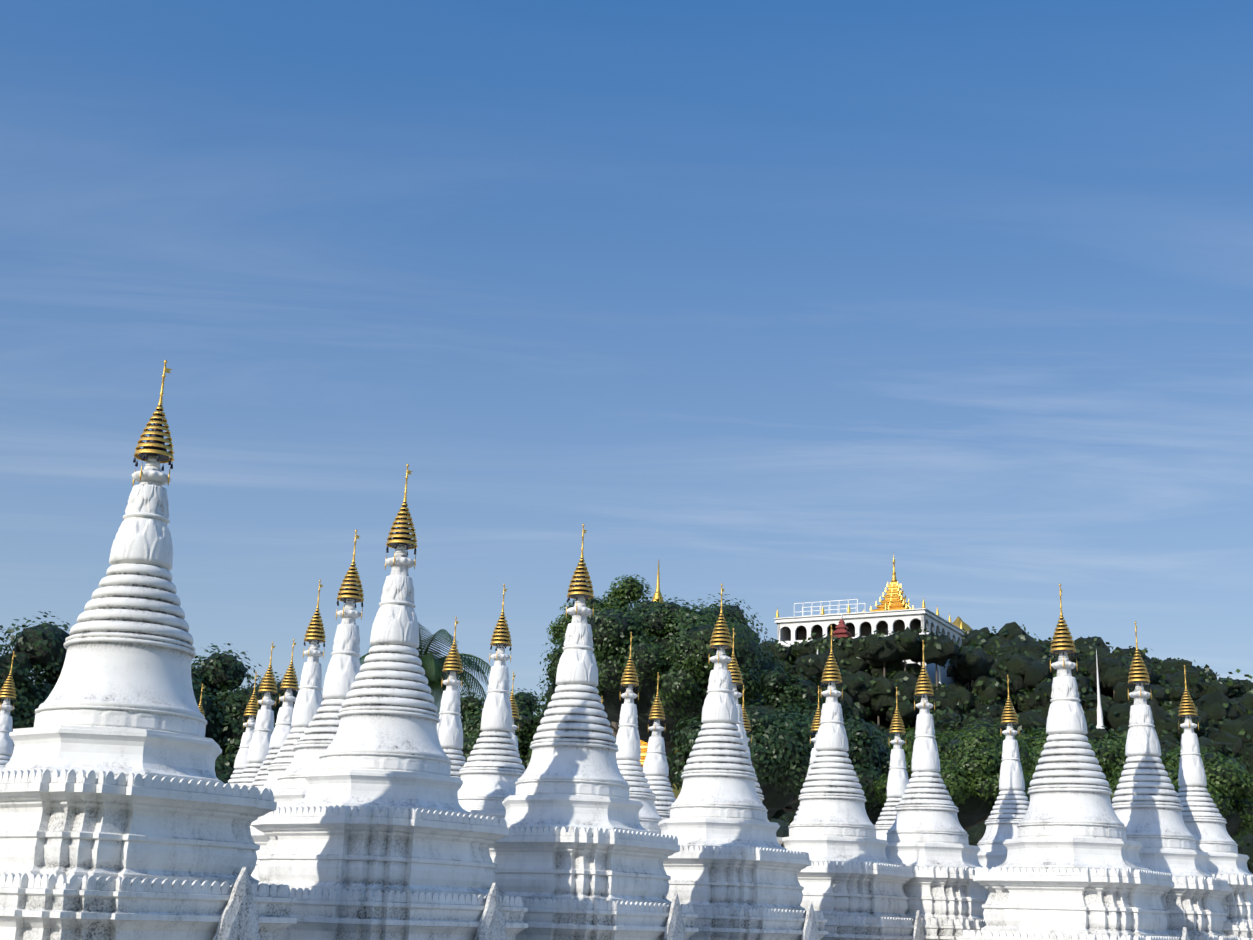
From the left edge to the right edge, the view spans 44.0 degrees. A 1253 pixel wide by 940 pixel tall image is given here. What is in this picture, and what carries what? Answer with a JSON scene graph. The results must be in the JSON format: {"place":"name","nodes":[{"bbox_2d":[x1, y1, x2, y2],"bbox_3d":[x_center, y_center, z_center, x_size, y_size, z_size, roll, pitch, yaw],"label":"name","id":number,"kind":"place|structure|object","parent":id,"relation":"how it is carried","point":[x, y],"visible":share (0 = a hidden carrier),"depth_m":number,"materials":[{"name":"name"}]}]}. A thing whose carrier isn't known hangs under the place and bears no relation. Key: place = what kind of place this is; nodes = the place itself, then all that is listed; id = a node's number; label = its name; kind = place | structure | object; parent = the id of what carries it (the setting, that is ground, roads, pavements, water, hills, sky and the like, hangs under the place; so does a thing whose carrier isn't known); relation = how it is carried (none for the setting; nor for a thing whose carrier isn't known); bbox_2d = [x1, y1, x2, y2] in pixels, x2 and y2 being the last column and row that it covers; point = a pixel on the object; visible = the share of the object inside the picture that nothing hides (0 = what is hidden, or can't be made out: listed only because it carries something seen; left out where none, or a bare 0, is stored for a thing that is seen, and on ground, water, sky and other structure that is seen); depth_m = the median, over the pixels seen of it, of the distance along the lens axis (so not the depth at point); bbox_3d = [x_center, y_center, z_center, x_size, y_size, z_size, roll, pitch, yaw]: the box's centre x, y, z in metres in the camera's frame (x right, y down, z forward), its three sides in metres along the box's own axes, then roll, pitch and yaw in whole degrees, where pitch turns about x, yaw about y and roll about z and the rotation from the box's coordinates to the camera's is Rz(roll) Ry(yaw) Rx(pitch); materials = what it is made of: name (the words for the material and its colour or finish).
{"place":"outdoors","nodes":[
{"label":"outdoors","id":0,"kind":"place"},
{"bbox_2d":[0,0,1252,717],"label":"sky","id":1,"kind":"structure","parent":0,"point":[776,303],"materials":[{"name":"blue"}]},
{"bbox_2d":[771,683,1113,818],"bbox_3d":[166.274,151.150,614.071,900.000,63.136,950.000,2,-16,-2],"label":"hill","id":2,"kind":"structure","parent":0,"point":[884,723],"depth_m":316.05,"materials":[{"name":"green plant"}]},
{"bbox_2d":[832,614,852,640],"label":"tiered roof","id":3,"kind":"structure","parent":2,"relation":"on","point":[841,630],"depth_m":337.51,"materials":[{"name":"red"}]},
{"bbox_2d":[774,557,964,686],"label":"temple","id":4,"kind":"structure","parent":2,"relation":"on","point":[894,612],"depth_m":348.78,"materials":[{"name":"white paint"}]},
{"bbox_2d":[610,622,1252,873],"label":"hill forest","id":5,"kind":"object","parent":2,"relation":"on","point":[875,671],"visible":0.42,"depth_m":322.16,"materials":[{"name":"green plant"}]},
{"bbox_2d":[939,666,941,684],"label":"hill spire","id":6,"kind":"structure","parent":2,"relation":"on","point":[940,682],"depth_m":324.23,"materials":[{"name":"white"}]},
{"bbox_2d":[952,616,971,632],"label":"roof","id":7,"kind":"object","parent":2,"relation":"on","point":[958,621],"visible":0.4,"depth_m":551.36,"materials":[{"name":"gold metal"}]},
{"bbox_2d":[1096,650,1104,728],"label":"distant spire","id":8,"kind":"structure","parent":2,"relation":"on","point":[1099,717],"depth_m":314.69,"materials":[{"name":"white paint"}]},
{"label":"terrace platform","id":9,"kind":"structure","parent":0,"visible":0},
{"bbox_2d":[0,651,15,767],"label":"stupa","id":10,"kind":"object","parent":9,"relation":"on","point":[7,692],"visible":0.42,"depth_m":36.08,"materials":[{"name":"paint"}]},
{"bbox_2d":[0,611,69,756],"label":"tree","id":11,"kind":"object","parent":9,"relation":"on","point":[39,648],"visible":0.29,"depth_m":52.88,"materials":[{"name":"green plant"}]},
{"bbox_2d":[0,360,296,939],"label":"stupa","id":12,"kind":"object","parent":9,"relation":"on","point":[126,813],"visible":1,"depth_m":14.27,"materials":[{"name":"paint"}]},
{"bbox_2d":[50,643,299,783],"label":"tree","id":13,"kind":"object","parent":9,"relation":"on","point":[217,675],"visible":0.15,"depth_m":57.42,"materials":[{"name":"green plant"}]},
{"bbox_2d":[198,684,205,726],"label":"stupa","id":14,"kind":"object","parent":9,"relation":"on","point":[200,707],"visible":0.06,"depth_m":40.20,"materials":[{"name":"metal"}]},
{"bbox_2d":[228,671,259,786],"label":"stupa","id":15,"kind":"object","parent":9,"relation":"on","point":[251,713],"visible":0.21,"depth_m":37.22,"materials":[{"name":"paint"}]},
{"bbox_2d":[236,642,277,787],"bbox_3d":[-7.843,6.875,33.132,3.148,6.484,3.067,-10,-20,35],"label":"stupa","id":16,"kind":"object","parent":9,"relation":"on","point":[259,748],"visible":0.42,"depth_m":33.33,"materials":[{"name":"paint"}]},
{"bbox_2d":[252,639,298,789],"bbox_3d":[-6.971,6.424,31.323,2.870,6.101,2.797,-9,-19,33],"label":"stupa","id":17,"kind":"object","parent":9,"relation":"on","point":[283,726],"visible":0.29,"depth_m":31.53,"materials":[{"name":"paint"}]},
{"bbox_2d":[259,580,325,790],"bbox_3d":[-5.342,4.869,25.797,2.771,6.229,2.700,-10,-20,36],"label":"stupa","id":18,"kind":"object","parent":9,"relation":"on","point":[308,701],"visible":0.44,"depth_m":25.94,"materials":[{"name":"paint"}]},
{"bbox_2d":[250,529,363,880],"bbox_3d":[-4.089,3.866,22.179,2.988,6.224,2.911,-10,-20,36],"label":"stupa","id":19,"kind":"object","parent":9,"relation":"on","point":[312,744],"visible":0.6,"depth_m":22.09,"materials":[{"name":"paint"}]},
{"bbox_2d":[250,464,527,939],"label":"stupa","id":20,"kind":"object","parent":9,"relation":"on","point":[378,832],"visible":0.96,"depth_m":17.71,"materials":[{"name":"paint"}]},
{"bbox_2d":[359,623,490,721],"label":"palm","id":21,"kind":"object","parent":9,"relation":"on","point":[432,665],"visible":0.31,"depth_m":72.43,"materials":[{"name":"green plant"}]},
{"bbox_2d":[437,617,466,777],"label":"stupa","id":22,"kind":"object","parent":9,"relation":"on","point":[449,731],"visible":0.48,"depth_m":28.16,"materials":[{"name":"paint"}]},
{"bbox_2d":[458,584,525,819],"bbox_3d":[-2.115,4.801,25.120,2.704,6.048,2.634,-10,-20,35],"label":"stupa","id":23,"kind":"object","parent":9,"relation":"on","point":[492,771],"visible":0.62,"depth_m":24.89,"materials":[{"name":"paint"}]},
{"bbox_2d":[439,688,547,768],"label":"tree","id":24,"kind":"object","parent":9,"relation":"on","point":[528,723],"visible":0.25,"depth_m":95.45,"materials":[{"name":"green plant"}]},
{"bbox_2d":[510,671,518,751],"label":"stupa","id":25,"kind":"object","parent":9,"relation":"on","point":[514,708],"visible":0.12,"depth_m":36.71,"materials":[{"name":"metal"}]},
{"bbox_2d":[489,524,698,939],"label":"stupa","id":26,"kind":"object","parent":9,"relation":"on","point":[579,852],"visible":1,"depth_m":20.44,"materials":[{"name":"paint"}]},
{"bbox_2d":[546,574,653,737],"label":"tree","id":27,"kind":"object","parent":9,"relation":"on","point":[630,588],"visible":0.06,"depth_m":91.47,"materials":[{"name":"green plant"}]},
{"bbox_2d":[615,632,662,833],"bbox_3d":[0.025,5.979,28.932,2.665,5.997,2.596,-10,-20,36],"label":"stupa","id":28,"kind":"object","parent":9,"relation":"on","point":[628,756],"visible":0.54,"depth_m":28.93,"materials":[{"name":"paint"}]},
{"bbox_2d":[643,672,675,819],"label":"stupa","id":29,"kind":"object","parent":9,"relation":"on","point":[655,768],"visible":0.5,"depth_m":35.31,"materials":[{"name":"paint"}]},
{"bbox_2d":[639,560,681,798],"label":"golden stupa","id":30,"kind":"object","parent":9,"relation":"on","point":[644,747],"visible":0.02,"depth_m":114.18,"materials":[{"name":"gold metal"}]},
{"bbox_2d":[536,592,802,787],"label":"rain tree","id":31,"kind":"object","parent":9,"relation":"on","point":[670,643],"visible":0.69,"depth_m":74.55,"materials":[{"name":"green plant"}]},
{"bbox_2d":[658,584,827,939],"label":"stupa","id":32,"kind":"object","parent":9,"relation":"on","point":[733,868],"visible":0.94,"depth_m":24.13,"materials":[{"name":"paint"}]},
{"bbox_2d":[742,685,751,759],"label":"stupa","id":33,"kind":"object","parent":9,"relation":"on","point":[747,726],"visible":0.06,"depth_m":37.57,"materials":[{"name":"metal"}]},
{"bbox_2d":[727,628,782,845],"bbox_3d":[2.014,6.108,29.288,2.926,6.329,2.851,-10,-20,35],"label":"stupa","id":34,"kind":"object","parent":9,"relation":"on","point":[734,669],"visible":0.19,"depth_m":29.68,"materials":[{"name":"paint"}]},
{"bbox_2d":[667,666,854,819],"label":"dark tree","id":35,"kind":"object","parent":9,"relation":"on","point":[780,719],"visible":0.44,"depth_m":67.01,"materials":[{"name":"green plant"}]},
{"bbox_2d":[794,686,820,818],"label":"stupa","id":36,"kind":"object","parent":9,"relation":"on","point":[816,724],"visible":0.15,"depth_m":36.72,"materials":[{"name":"paint"}]},
{"bbox_2d":[780,698,892,812],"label":"dark tree","id":37,"kind":"object","parent":9,"relation":"on","point":[870,760],"visible":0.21,"depth_m":90.25,"materials":[{"name":"green plant"}]},
{"bbox_2d":[781,625,924,939],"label":"stupa","id":38,"kind":"object","parent":9,"relation":"on","point":[852,879],"visible":0.9,"depth_m":28.08,"materials":[{"name":"paint"}]},
{"bbox_2d":[865,727,908,825],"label":"neem tree","id":39,"kind":"object","parent":9,"relation":"on","point":[872,816],"visible":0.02,"depth_m":94.89,"materials":[{"name":"green plant"}]},
{"bbox_2d":[875,687,908,839],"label":"stupa","id":40,"kind":"object","parent":9,"relation":"on","point":[898,781],"visible":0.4,"depth_m":36.47,"materials":[{"name":"paint"}]},
{"bbox_2d":[885,640,988,939],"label":"stupa","id":41,"kind":"object","parent":9,"relation":"on","point":[928,843],"visible":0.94,"depth_m":29.20,"materials":[{"name":"paint"}]},
{"bbox_2d":[872,720,1038,830],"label":"neem tree","id":42,"kind":"object","parent":9,"relation":"on","point":[970,763],"visible":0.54,"depth_m":82.44,"materials":[{"name":"green plant"}]},
{"bbox_2d":[977,675,1028,868],"bbox_3d":[8.171,7.315,32.637,2.781,6.032,2.709,-9,-19,34],"label":"stupa","id":43,"kind":"object","parent":9,"relation":"on","point":[1007,812],"visible":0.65,"depth_m":32.48,"materials":[{"name":"paint"}]},
{"bbox_2d":[1004,727,1126,796],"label":"neem tree","id":44,"kind":"object","parent":9,"relation":"on","point":[1110,754],"visible":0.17,"depth_m":96.54,"materials":[{"name":"green plant"}]},
{"bbox_2d":[959,584,1189,939],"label":"stupa","id":45,"kind":"object","parent":9,"relation":"on","point":[1071,867],"visible":1,"depth_m":25.82,"materials":[{"name":"paint"}]},
{"bbox_2d":[1112,621,1238,939],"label":"stupa","id":46,"kind":"object","parent":9,"relation":"on","point":[1147,806],"visible":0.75,"depth_m":28.71,"materials":[{"name":"paint"}]},
{"bbox_2d":[1106,744,1252,845],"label":"neem tree","id":47,"kind":"object","parent":9,"relation":"on","point":[1227,780],"visible":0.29,"depth_m":85.43,"materials":[{"name":"green plant"}]},
{"bbox_2d":[1177,665,1252,939],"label":"stupa","id":48,"kind":"object","parent":9,"relation":"on","point":[1205,822],"visible":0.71,"depth_m":29.64,"materials":[{"name":"paint"}]}
]}

